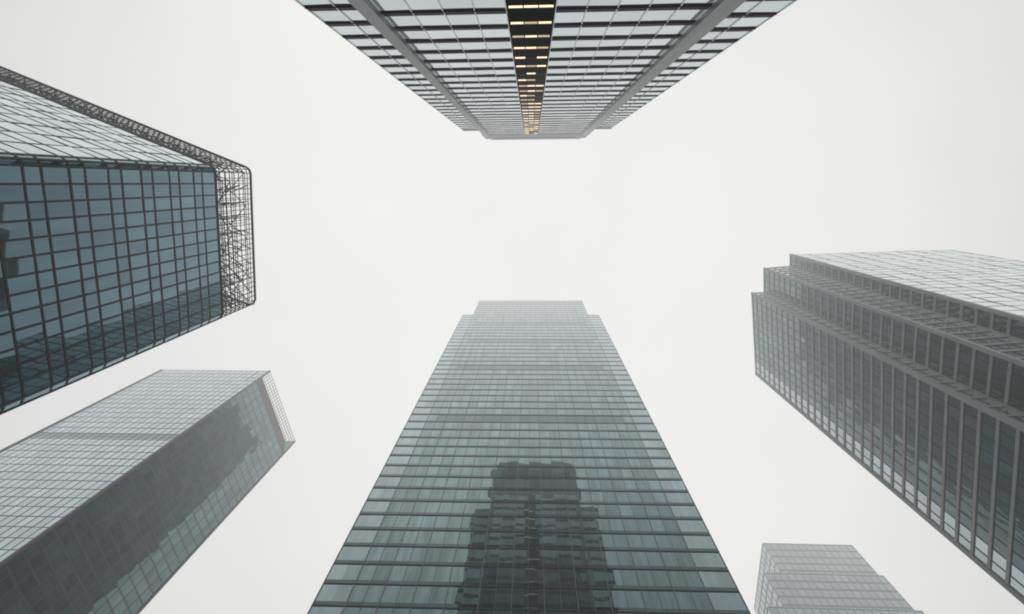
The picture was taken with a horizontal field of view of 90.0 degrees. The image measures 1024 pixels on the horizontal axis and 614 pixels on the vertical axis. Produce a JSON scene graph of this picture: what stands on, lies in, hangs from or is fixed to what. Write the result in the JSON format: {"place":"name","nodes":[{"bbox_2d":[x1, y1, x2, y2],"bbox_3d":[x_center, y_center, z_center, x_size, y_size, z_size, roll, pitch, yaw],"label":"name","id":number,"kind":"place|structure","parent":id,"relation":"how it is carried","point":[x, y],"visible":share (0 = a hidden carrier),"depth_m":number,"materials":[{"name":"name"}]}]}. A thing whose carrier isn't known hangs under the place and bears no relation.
{"place":"outdoors","nodes":[
{"label":"outdoors","id":0,"kind":"place"},
{"bbox_2d":[0,0,1023,613],"label":"sky","id":1,"kind":"structure","parent":0,"point":[381,222],"materials":[{"name":"white"}]},
{"bbox_2d":[295,0,796,139],"bbox_3d":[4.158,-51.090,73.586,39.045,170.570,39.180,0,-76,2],"label":"tower","id":2,"kind":"structure","parent":0,"point":[527,69],"depth_m":52.70,"materials":[{"name":"grey glass"}]},
{"label":"ground","id":3,"kind":"structure","parent":0,"visible":0},
{"bbox_2d":[0,66,255,414],"bbox_3d":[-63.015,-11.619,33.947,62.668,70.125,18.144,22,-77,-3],"label":"skyscraper","id":4,"kind":"structure","parent":3,"relation":"on","point":[111,245],"depth_m":46.54,"materials":[{"name":"blue glass"}]},
{"bbox_2d":[0,369,295,613],"bbox_3d":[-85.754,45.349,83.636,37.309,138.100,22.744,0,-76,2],"label":"tower","id":5,"kind":"structure","parent":3,"relation":"on","point":[128,499],"depth_m":101.42,"materials":[{"name":"grey glass"}]},
{"bbox_2d":[307,301,750,613],"bbox_3d":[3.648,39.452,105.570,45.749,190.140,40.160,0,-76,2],"label":"tower","id":6,"kind":"structure","parent":3,"relation":"on","point":[529,467],"depth_m":71.88,"materials":[{"name":"teal glass"}]},
{"bbox_2d":[754,543,924,613],"bbox_3d":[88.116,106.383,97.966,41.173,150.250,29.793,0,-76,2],"label":"tower","id":7,"kind":"structure","parent":3,"relation":"on","point":[817,579],"depth_m":150.55,"materials":[{"name":"grey glass"}]},
{"bbox_2d":[751,249,1023,604],"bbox_3d":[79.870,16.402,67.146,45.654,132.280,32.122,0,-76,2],"label":"tower","id":8,"kind":"structure","parent":3,"relation":"on","point":[900,374],"depth_m":79.10,"materials":[{"name":"grey glass"}]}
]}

